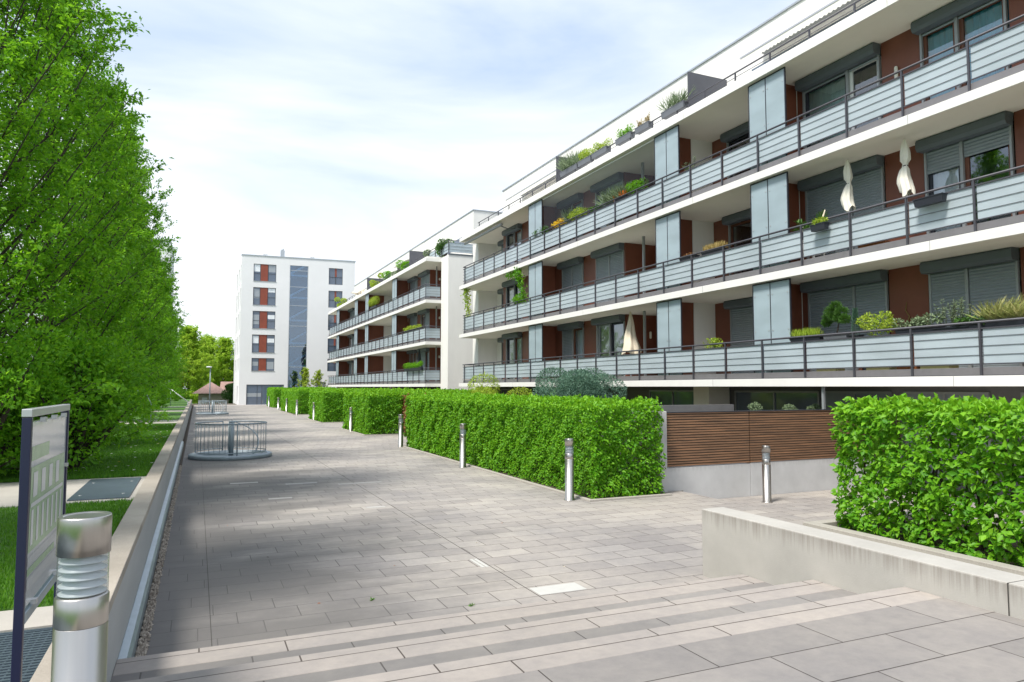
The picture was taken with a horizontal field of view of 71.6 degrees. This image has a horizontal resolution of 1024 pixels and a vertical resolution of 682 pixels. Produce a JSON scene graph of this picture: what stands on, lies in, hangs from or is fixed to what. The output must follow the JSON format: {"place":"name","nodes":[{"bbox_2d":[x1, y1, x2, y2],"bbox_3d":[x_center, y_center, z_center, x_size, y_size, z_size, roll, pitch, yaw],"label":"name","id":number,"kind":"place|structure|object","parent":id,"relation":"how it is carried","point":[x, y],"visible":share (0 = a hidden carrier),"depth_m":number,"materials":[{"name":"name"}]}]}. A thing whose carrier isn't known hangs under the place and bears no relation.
{"place":"outdoors","nodes":[
{"label":"outdoors","id":0,"kind":"place"},
{"bbox_2d":[0,406,185,632],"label":"path","id":1,"kind":"structure","parent":0,"point":[41,617],"depth_m":9.27,"materials":[{"name":"concrete"}]},
{"bbox_2d":[67,477,140,500],"bbox_3d":[-5.945,2.160,10.445,0.720,0.019,2.270,2,-4,-24],"label":"access hatch","id":2,"kind":"object","parent":1,"relation":"on","point":[98,489],"visible":1,"depth_m":10.22,"materials":[{"name":"silver metal"}]},
{"bbox_2d":[0,399,189,610],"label":"lawn","id":3,"kind":"structure","parent":0,"point":[176,415],"depth_m":13.44,"materials":[{"name":"plant"}]},
{"bbox_2d":[0,627,51,681],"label":"floor grating","id":4,"kind":"object","parent":3,"relation":"on","point":[37,643],"visible":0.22,"depth_m":4.05,"materials":[{"name":"metal"}]},
{"bbox_2d":[10,404,69,681],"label":"info board","id":5,"kind":"object","parent":3,"relation":"on","point":[43,476],"visible":0.78,"depth_m":3.58,"materials":[{"name":"grey paint"}]},
{"bbox_2d":[0,323,81,469],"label":"shrub","id":6,"kind":"object","parent":3,"relation":"on","point":[8,398],"visible":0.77,"depth_m":11.22,"materials":[{"name":"green plant"}]},
{"bbox_2d":[0,497,133,610],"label":"grass","id":7,"kind":"structure","parent":3,"relation":"on","point":[9,560],"depth_m":7.12,"materials":[{"name":"plant"}]},
{"bbox_2d":[0,326,159,472],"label":"shrub","id":8,"kind":"object","parent":3,"relation":"on","point":[91,360],"visible":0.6,"depth_m":12.62,"materials":[{"name":"green plant"}]},
{"bbox_2d":[0,0,160,444],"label":"tree","id":9,"kind":"object","parent":3,"relation":"on","point":[80,280],"visible":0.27,"depth_m":18.29,"materials":[{"name":"green plant"}]},
{"bbox_2d":[0,0,173,476],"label":"tree","id":10,"kind":"object","parent":3,"relation":"on","point":[20,197],"visible":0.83,"depth_m":12.51,"materials":[{"name":"green plant"}]},
{"bbox_2d":[0,423,175,482],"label":"grass","id":11,"kind":"structure","parent":3,"relation":"on","point":[126,472],"depth_m":14.44,"materials":[{"name":"plant"}]},
{"bbox_2d":[1,65,183,421],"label":"tree","id":12,"kind":"object","parent":3,"relation":"on","point":[130,243],"visible":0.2,"depth_m":24.76,"materials":[{"name":"green plant"}]},
{"bbox_2d":[80,123,182,421],"bbox_3d":[-17.292,-2.782,30.811,5.653,14.095,5.425,1,-4,-8],"label":"tree","id":13,"kind":"object","parent":3,"relation":"on","point":[169,280],"visible":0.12,"depth_m":31.28,"materials":[{"name":"green plant"}]},
{"bbox_2d":[113,198,183,415],"bbox_3d":[-20.313,-2.212,37.458,5.220,12.390,5.195,-2,-4,27],"label":"tree","id":14,"kind":"object","parent":3,"relation":"on","point":[164,395],"visible":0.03,"depth_m":38.08,"materials":[{"name":"green plant"}]},
{"bbox_2d":[138,227,181,408],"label":"tree","id":15,"kind":"object","parent":3,"relation":"on","point":[173,335],"visible":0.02,"depth_m":44.87,"materials":[{"name":"green plant"}]},
{"bbox_2d":[141,247,190,399],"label":"tree","id":16,"kind":"object","parent":3,"relation":"on","point":[174,347],"visible":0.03,"depth_m":51.85,"materials":[{"name":"green plant"}]},
{"bbox_2d":[152,285,184,399],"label":"tree","id":17,"kind":"object","parent":3,"relation":"on","point":[174,369],"visible":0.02,"depth_m":59.21,"materials":[{"name":"green plant"}]},
{"bbox_2d":[164,297,191,398],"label":"tree","id":18,"kind":"object","parent":3,"relation":"on","point":[183,391],"visible":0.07,"depth_m":75.03,"materials":[{"name":"green plant"}]},
{"bbox_2d":[192,403,236,404],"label":"courtyard ground","id":19,"kind":"structure","parent":0,"point":[218,404],"depth_m":90.35,"materials":[{"name":"stone"}]},
{"bbox_2d":[135,405,193,655],"bbox_3d":[-21.075,5.376,46.314,0.160,0.288,89.780,2,-4,-24],"label":"gravel bed","id":20,"kind":"object","parent":19,"relation":"on","point":[184,441],"visible":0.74,"depth_m":22.79,"materials":[{"name":"gravel"}]},
{"bbox_2d":[135,465,182,656],"bbox_3d":[-6.088,3.024,12.671,0.119,0.028,16.005,2,-4,-24],"label":"pebble strip","id":21,"kind":"object","parent":20,"relation":"on","point":[149,616],"visible":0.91,"depth_m":7.84,"materials":[{"name":"gravel"}]},
{"bbox_2d":[233,247,355,404],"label":"apartment tower","id":22,"kind":"structure","parent":19,"relation":"on","point":[284,307],"depth_m":89.97,"materials":[{"name":"paint"}]},
{"bbox_2d":[251,358,273,370],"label":"window","id":23,"kind":"structure","parent":22,"relation":"in","point":[258,364],"depth_m":88.40,"materials":[{"name":"grey"}]},
{"bbox_2d":[251,335,274,352],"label":"window","id":24,"kind":"structure","parent":22,"relation":"in","point":[260,343],"depth_m":88.57,"materials":[{"name":"grey"}]},
{"bbox_2d":[252,311,274,328],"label":"window","id":25,"kind":"structure","parent":22,"relation":"in","point":[261,319],"depth_m":88.77,"materials":[{"name":"grey"}]},
{"bbox_2d":[253,264,275,281],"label":"window","id":26,"kind":"structure","parent":22,"relation":"in","point":[262,272],"depth_m":89.14,"materials":[{"name":"grey"}]},
{"bbox_2d":[253,287,275,305],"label":"window","id":27,"kind":"structure","parent":22,"relation":"in","point":[260,297],"depth_m":88.96,"materials":[{"name":"grey"}]},
{"bbox_2d":[329,268,342,284],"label":"window","id":28,"kind":"structure","parent":22,"relation":"in","point":[335,275],"depth_m":92.31,"materials":[{"name":"grey"}]},
{"bbox_2d":[336,387,484,426],"bbox_3d":[-7.528,3.948,42.979,1.594,2.380,31.363,2,-4,-24],"label":"hedge","id":29,"kind":"object","parent":19,"relation":"on","point":[405,391],"visible":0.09,"depth_m":35.93,"materials":[{"name":"green plant"}]},
{"bbox_2d":[327,209,502,389],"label":"apartment building","id":30,"kind":"structure","parent":19,"relation":"on","point":[377,347],"depth_m":54.31,"materials":[{"name":"paint"}]},
{"bbox_2d":[467,371,531,395],"bbox_3d":[-0.381,2.509,25.619,2.791,2.852,2.260,2,-4,-24],"label":"shrub","id":31,"kind":"object","parent":19,"relation":"on","point":[489,392],"visible":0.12,"depth_m":25.74,"materials":[{"name":"green plant"}]},
{"bbox_2d":[532,366,626,398],"bbox_3d":[1.936,2.183,20.864,3.378,2.933,3.176,2,-4,-24],"label":"shrub","id":32,"kind":"object","parent":19,"relation":"on","point":[589,384],"visible":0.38,"depth_m":20.18,"materials":[{"name":"green plant"}]},
{"bbox_2d":[632,404,733,411],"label":"garden wall","id":33,"kind":"structure","parent":19,"relation":"on","point":[688,408],"depth_m":19.70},
{"bbox_2d":[459,0,1023,498],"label":"apartment building","id":34,"kind":"structure","parent":19,"relation":"on","point":[783,116],"depth_m":19.43,"materials":[{"name":"paint"}]},
{"bbox_2d":[502,332,521,378],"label":"window","id":35,"kind":"structure","parent":34,"relation":"in","point":[515,343],"depth_m":38.00,"materials":[{"name":"grey"}]},
{"bbox_2d":[502,277,521,321],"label":"window","id":36,"kind":"structure","parent":34,"relation":"in","point":[514,290],"depth_m":38.81,"materials":[{"name":"grey"}]},
{"bbox_2d":[502,223,521,265],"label":"window","id":37,"kind":"structure","parent":34,"relation":"in","point":[517,235],"depth_m":38.33,"materials":[{"name":"grey"}]},
{"bbox_2d":[513,267,528,303],"bbox_3d":[0.426,-2.788,34.236,0.479,2.200,1.639,2,-4,-24],"label":"climbing plant","id":38,"kind":"object","parent":34,"relation":"attached to","point":[519,279],"visible":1,"depth_m":34.21,"materials":[{"name":"green plant"}]},
{"bbox_2d":[554,149,585,177],"bbox_3d":[2.747,-8.211,32.403,1.489,1.110,2.376,2,-4,-24],"label":"planter box","id":39,"kind":"object","parent":34,"relation":"on","point":[571,163],"visible":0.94,"depth_m":32.20,"materials":[{"name":"grey"}]},
{"bbox_2d":[557,321,583,377],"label":"window","id":40,"kind":"structure","parent":34,"relation":"in","point":[572,337],"depth_m":32.10,"materials":[{"name":"grey"}]},
{"bbox_2d":[557,257,583,309],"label":"window","id":41,"kind":"structure","parent":34,"relation":"in","point":[572,275],"depth_m":32.18,"materials":[{"name":"grey"}]},
{"bbox_2d":[557,192,583,243],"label":"window","id":42,"kind":"structure","parent":34,"relation":"in","point":[576,200],"depth_m":32.35,"materials":[{"name":"grey"}]},
{"bbox_2d":[577,148,594,167],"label":"planter box","id":43,"kind":"object","parent":34,"relation":"on","point":[585,156],"visible":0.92,"depth_m":30.99,"materials":[{"name":"grey"}]},
{"bbox_2d":[591,137,612,159],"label":"planter box","id":44,"kind":"object","parent":34,"relation":"on","point":[600,150],"visible":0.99,"depth_m":29.79,"materials":[{"name":"grey"}]},
{"bbox_2d":[590,172,623,230],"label":"window","id":45,"kind":"structure","parent":34,"relation":"in","point":[618,178],"depth_m":29.49,"materials":[{"name":"grey"}]},
{"bbox_2d":[590,243,624,302],"bbox_3d":[3.937,-2.536,29.286,0.310,2.652,2.220,2,-4,-24],"label":"window","id":46,"kind":"structure","parent":34,"relation":"in","point":[611,264],"depth_m":29.26,"materials":[{"name":"grey"}]},
{"bbox_2d":[591,314,625,376],"bbox_3d":[4.175,0.334,29.206,0.830,2.652,2.220,2,-4,-24],"label":"window","id":47,"kind":"structure","parent":34,"relation":"in","point":[613,331],"depth_m":29.17,"materials":[{"name":"grey"}]},
{"bbox_2d":[593,181,632,207],"bbox_3d":[4.028,-5.573,26.925,1.345,0.939,2.527,2,-4,-24],"label":"planter box","id":48,"kind":"object","parent":34,"relation":"on","point":[612,194],"visible":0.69,"depth_m":26.85,"materials":[{"name":"grey"}]},
{"bbox_2d":[615,123,634,145],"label":"planter box","id":49,"kind":"object","parent":34,"relation":"attached to","point":[623,138],"visible":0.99,"depth_m":28.07,"materials":[{"name":"grey"}]},
{"bbox_2d":[621,312,641,375],"bbox_3d":[4.469,0.190,26.572,0.789,2.590,0.789,2,-4,-24],"label":"parasol","id":50,"kind":"object","parent":34,"relation":"on","point":[631,342],"visible":0.8,"depth_m":26.44,"materials":[{"name":"white"}]},
{"bbox_2d":[649,390,693,404],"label":"window","id":51,"kind":"structure","parent":34,"relation":"in","point":[667,397],"depth_m":26.68,"materials":[{"name":"grey"}]},
{"bbox_2d":[656,86,695,119],"bbox_3d":[5.890,-8.557,25.273,1.136,0.879,2.099,2,-4,-24],"label":"planter box","id":52,"kind":"object","parent":34,"relation":"on","point":[678,103],"visible":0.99,"depth_m":25.17,"materials":[{"name":"grey"}]},
{"bbox_2d":[720,121,749,178],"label":"window","id":53,"kind":"structure","parent":34,"relation":"in","point":[741,131],"depth_m":23.85,"materials":[{"name":"grey"}]},
{"bbox_2d":[722,208,751,274],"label":"window","id":54,"kind":"structure","parent":34,"relation":"in","point":[744,217],"depth_m":23.93,"materials":[{"name":"grey"}]},
{"bbox_2d":[723,297,753,373],"bbox_3d":[7.808,-0.093,22.594,0.310,2.652,2.760,2,-4,-24],"label":"window","id":55,"kind":"structure","parent":34,"relation":"in","point":[741,310],"depth_m":23.38,"materials":[{"name":"grey"}]},
{"bbox_2d":[734,390,820,410],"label":"window","id":56,"kind":"structure","parent":34,"relation":"in","point":[769,400],"depth_m":21.97,"materials":[{"name":"grey"}]},
{"bbox_2d":[789,327,823,343],"bbox_3d":[7.584,-0.152,18.275,0.448,0.441,1.041,2,-4,-24],"label":"planter box","id":57,"kind":"object","parent":34,"relation":"attached to","point":[810,331],"visible":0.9,"depth_m":18.16,"materials":[{"name":"grey"}]},
{"bbox_2d":[809,216,829,231],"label":"planter box","id":58,"kind":"object","parent":34,"relation":"attached to","point":[822,224],"visible":1,"depth_m":17.50,"materials":[{"name":"grey"}]},
{"bbox_2d":[820,301,851,340],"bbox_3d":[7.973,-0.503,17.452,0.449,1.036,0.952,2,-4,-24],"label":"potted pine","id":59,"kind":"object","parent":34,"relation":"on","point":[832,314],"visible":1,"depth_m":17.38,"materials":[{"name":"green"}]},
{"bbox_2d":[795,42,882,148],"bbox_3d":[8.877,-6.079,18.978,0.830,2.652,2.530,2,-4,-24],"label":"window","id":60,"kind":"structure","parent":34,"relation":"in","point":[851,78],"depth_m":19.00,"materials":[{"name":"grey"}]},
{"bbox_2d":[797,154,885,258],"bbox_3d":[8.877,-3.215,18.793,0.830,2.652,2.530,2,-4,-24],"label":"window","id":61,"kind":"structure","parent":34,"relation":"in","point":[868,185],"depth_m":18.67,"materials":[{"name":"grey"}]},
{"bbox_2d":[800,269,890,371],"bbox_3d":[8.877,-0.351,18.608,0.830,2.652,2.530,2,-4,-24],"label":"window","id":62,"kind":"structure","parent":34,"relation":"in","point":[871,294],"depth_m":18.38,"materials":[{"name":"grey"}]},
{"bbox_2d":[840,160,855,211],"bbox_3d":[8.407,-3.255,17.694,0.440,2.580,0.440,2,-4,-24],"label":"parasol","id":63,"kind":"object","parent":34,"relation":"on","point":[847,201],"visible":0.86,"depth_m":17.68,"materials":[{"name":"white"}]},
{"bbox_2d":[821,391,891,408],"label":"window","id":64,"kind":"structure","parent":34,"relation":"in","point":[831,397],"depth_m":19.60,"materials":[{"name":"grey"}]},
{"bbox_2d":[855,311,897,337],"bbox_3d":[8.428,-0.332,16.384,0.600,0.758,1.066,2,-4,-24],"label":"planter box","id":65,"kind":"object","parent":34,"relation":"on","point":[883,324],"visible":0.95,"depth_m":16.36,"materials":[{"name":"grey"}]},
{"bbox_2d":[897,139,915,237],"bbox_3d":[9.042,-3.358,16.262,0.440,2.600,0.440,2,-4,-24],"label":"parasol","id":66,"kind":"object","parent":34,"relation":"on","point":[905,185],"visible":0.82,"depth_m":16.24,"materials":[{"name":"white"}]},
{"bbox_2d":[891,312,945,335],"bbox_3d":[8.848,-0.364,15.457,0.394,0.501,1.229,2,-4,-24],"label":"planter box","id":67,"kind":"object","parent":34,"relation":"on","point":[919,321],"visible":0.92,"depth_m":15.36,"materials":[{"name":"grey"}]},
{"bbox_2d":[912,192,947,207],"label":"planter box","id":68,"kind":"object","parent":34,"relation":"attached to","point":[937,198],"visible":1,"depth_m":14.83,"materials":[{"name":"grey"}]},
{"bbox_2d":[903,392,992,483],"bbox_3d":[10.370,2.268,16.947,0.055,2.100,2.120,2,-4,-24],"label":"window","id":69,"kind":"structure","parent":34,"relation":"in","point":[944,396],"depth_m":16.93,"materials":[{"name":"grey"}]},
{"bbox_2d":[932,296,973,331],"bbox_3d":[9.208,-0.519,14.744,0.382,0.799,0.831,1,-4,-19],"label":"planter box","id":70,"kind":"object","parent":34,"relation":"on","point":[954,311],"visible":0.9,"depth_m":14.73,"materials":[{"name":"grey"}]},
{"bbox_2d":[911,0,1011,102],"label":"window","id":71,"kind":"structure","parent":34,"relation":"in","point":[993,13],"depth_m":15.98,"materials":[{"name":"grey"}]},
{"bbox_2d":[915,111,1017,233],"bbox_3d":[10.219,-3.411,15.768,0.830,2.652,2.020,2,-4,-24],"label":"window","id":72,"kind":"structure","parent":34,"relation":"in","point":[984,146],"depth_m":15.80,"materials":[{"name":"grey"}]},
{"bbox_2d":[951,313,984,331],"bbox_3d":[9.270,-0.381,14.356,0.295,0.393,0.767,2,-4,-24],"label":"planter box","id":73,"kind":"object","parent":34,"relation":"on","point":[967,320],"visible":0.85,"depth_m":14.34,"materials":[{"name":"grey"}]},
{"bbox_2d":[919,247,1023,367],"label":"window","id":74,"kind":"structure","parent":34,"relation":"in","point":[991,282],"depth_m":15.46,"materials":[{"name":"grey"}]},
{"bbox_2d":[966,293,1023,328],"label":"planter box","id":75,"kind":"object","parent":34,"relation":"on","point":[1015,309],"visible":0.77,"depth_m":13.77,"materials":[{"name":"grey"}]},
{"bbox_2d":[0,0,796,388],"label":"sky","id":76,"kind":"structure","parent":0,"point":[359,131],"materials":[{"name":"white"}]},
{"bbox_2d":[146,405,817,654],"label":"plaza","id":77,"kind":"structure","parent":0,"point":[330,546],"depth_m":10.41,"materials":[{"name":"stone"}]},
{"bbox_2d":[196,400,228,414],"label":"shaft railing","id":78,"kind":"object","parent":77,"relation":"on","point":[214,412],"visible":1,"depth_m":56.83,"materials":[{"name":"grey"}]},
{"bbox_2d":[188,421,271,460],"bbox_3d":[-8.916,3.111,22.529,2.480,1.138,2.480,2,-4,-24],"label":"shaft railing","id":79,"kind":"object","parent":77,"relation":"on","point":[230,454],"visible":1,"depth_m":22.27,"materials":[{"name":"grey"}]},
{"bbox_2d":[266,386,284,407],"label":"hedge","id":80,"kind":"object","parent":77,"relation":"on","point":[274,393],"visible":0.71,"depth_m":76.40,"materials":[{"name":"green plant"}]},
{"bbox_2d":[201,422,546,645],"bbox_3d":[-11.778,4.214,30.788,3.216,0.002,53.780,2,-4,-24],"label":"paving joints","id":81,"kind":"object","parent":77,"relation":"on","point":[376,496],"visible":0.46,"depth_m":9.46,"materials":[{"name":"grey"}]},
{"bbox_2d":[459,424,466,467],"bbox_3d":[-1.359,2.894,19.648,0.228,1.200,0.228,2,-4,-24],"label":"bollard light","id":82,"kind":"object","parent":77,"relation":"on","point":[462,445],"visible":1,"depth_m":19.57,"materials":[{"name":"metal"}]},
{"bbox_2d":[110,582,856,681],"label":"step treads","id":83,"kind":"object","parent":77,"relation":"on","point":[394,665],"visible":0.29,"depth_m":5.46,"materials":[{"name":"stone"}]},
{"bbox_2d":[112,574,941,681],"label":"step nosings","id":84,"kind":"object","parent":83,"relation":"on","point":[513,662],"visible":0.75,"depth_m":5.30,"materials":[{"name":"stone"}]},
{"bbox_2d":[407,446,666,498],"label":"bed soil","id":85,"kind":"structure","parent":77,"relation":"on","point":[551,486],"depth_m":16.19,"materials":[{"name":"soil"}]},
{"bbox_2d":[403,391,666,498],"bbox_3d":[-0.414,2.545,20.623,2.043,2.149,14.038,2,-4,-24],"label":"hedge","id":86,"kind":"object","parent":85,"relation":"on","point":[512,430],"visible":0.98,"depth_m":16.15,"materials":[{"name":"green plant"}]},
{"bbox_2d":[403,446,671,501],"bbox_3d":[-0.440,3.533,20.508,1.950,0.035,14.000,2,-4,-24],"label":"stone edging","id":87,"kind":"object","parent":77,"relation":"on","point":[575,496],"visible":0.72,"depth_m":15.44,"materials":[{"name":"stone"}]},
{"bbox_2d":[529,582,585,594],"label":"inlay slab","id":88,"kind":"structure","parent":77,"relation":"in","point":[555,589],"depth_m":7.81,"materials":[{"name":"white stone"}]},
{"bbox_2d":[564,438,574,500],"bbox_3d":[1.132,2.528,13.983,0.228,1.200,0.228,2,-4,-24],"label":"bollard light","id":89,"kind":"object","parent":77,"relation":"on","point":[569,472],"visible":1,"depth_m":13.91,"materials":[{"name":"metal"}]},
{"bbox_2d":[525,411,667,491],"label":"pier wall","id":90,"kind":"structure","parent":77,"relation":"on","point":[664,442],"depth_m":15.07,"materials":[{"name":"concrete"}]},
{"bbox_2d":[702,507,1023,619],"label":"concrete wall","id":91,"kind":"structure","parent":77,"relation":"on","point":[772,551],"depth_m":6.66,"materials":[{"name":"grey"}]},
{"bbox_2d":[803,511,1023,575],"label":"planter kerb","id":92,"kind":"structure","parent":77,"relation":"on","point":[830,525],"depth_m":9.29,"materials":[{"name":"concrete"}]},
{"bbox_2d":[828,392,1023,566],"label":"hedge","id":93,"kind":"object","parent":92,"relation":"on","point":[940,420],"visible":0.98,"depth_m":9.26,"materials":[{"name":"green plant"}]},
{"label":"bed soil","id":94,"kind":"structure","parent":77,"relation":"on","visible":0},
{"bbox_2d":[308,388,348,421],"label":"hedge","id":95,"kind":"object","parent":94,"relation":"on","point":[329,404],"visible":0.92,"depth_m":44.71,"materials":[{"name":"green plant"}]},
{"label":"bed soil","id":96,"kind":"structure","parent":77,"relation":"on","visible":0},
{"bbox_2d":[342,389,403,434],"bbox_3d":[-7.038,3.503,35.552,2.100,2.262,5.997,2,-4,-24],"label":"hedge","id":97,"kind":"object","parent":96,"relation":"on","point":[369,407],"visible":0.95,"depth_m":33.31,"materials":[{"name":"green plant"}]},
{"bbox_2d":[475,597,1023,681],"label":"landing","id":98,"kind":"object","parent":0,"point":[943,639],"visible":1,"depth_m":4.46,"materials":[{"name":"stone"}]},
{"bbox_2d":[51,511,111,681],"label":"bollard light","id":99,"kind":"object","parent":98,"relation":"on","point":[81,616],"visible":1,"depth_m":2.59,"materials":[{"name":"metal"}]},
{"bbox_2d":[720,487,1023,527],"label":"pavement","id":100,"kind":"structure","parent":0,"point":[816,505],"depth_m":14.99,"materials":[{"name":"stone"}]},
{"bbox_2d":[761,445,772,502],"bbox_3d":[5.452,2.847,15.199,0.228,1.200,0.228,2,-4,-24],"label":"bollard light","id":101,"kind":"object","parent":100,"relation":"on","point":[766,476],"visible":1,"depth_m":15.13,"materials":[{"name":"metal"}]},
{"bbox_2d":[666,409,901,498],"bbox_3d":[7.279,2.731,16.971,8.835,2.180,0.200,2,-4,-24],"label":"garden fence","id":102,"kind":"object","parent":100,"relation":"on","point":[715,454],"visible":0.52,"depth_m":16.05,"materials":[{"name":"wood"}]},
{"label":"ground","id":103,"kind":"structure","parent":0,"visible":0},
{"bbox_2d":[0,229,174,388],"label":"apartment building","id":104,"kind":"structure","parent":103,"relation":"on","point":[164,255],"depth_m":94.24,"materials":[{"name":"grey"}]},
{"bbox_2d":[30,400,191,681],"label":"retaining wall","id":105,"kind":"structure","parent":103,"relation":"on","point":[137,536],"depth_m":7.17,"materials":[{"name":"concrete"}]},
{"bbox_2d":[174,324,217,403],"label":"broad tree","id":106,"kind":"object","parent":103,"relation":"on","point":[194,345],"visible":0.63,"depth_m":124.47,"materials":[{"name":"green plant"}]},
{"bbox_2d":[190,334,222,402],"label":"broad tree","id":107,"kind":"object","parent":103,"relation":"on","point":[210,339],"visible":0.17,"depth_m":137.18,"materials":[{"name":"green plant"}]},
{"bbox_2d":[192,382,232,403],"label":"hut","id":108,"kind":"object","parent":103,"relation":"on","point":[215,392],"visible":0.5,"depth_m":115.04,"materials":[{"name":"pink"}]},
{"bbox_2d":[197,336,234,403],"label":"broad tree","id":109,"kind":"object","parent":103,"relation":"on","point":[224,355],"visible":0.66,"depth_m":132.39,"materials":[{"name":"green plant"}]},
{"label":"bed soil","id":110,"kind":"structure","parent":0,"visible":0},
{"bbox_2d":[280,387,311,413],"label":"hedge","id":111,"kind":"object","parent":110,"relation":"on","point":[293,395],"visible":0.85,"depth_m":58.63,"materials":[{"name":"green plant"}]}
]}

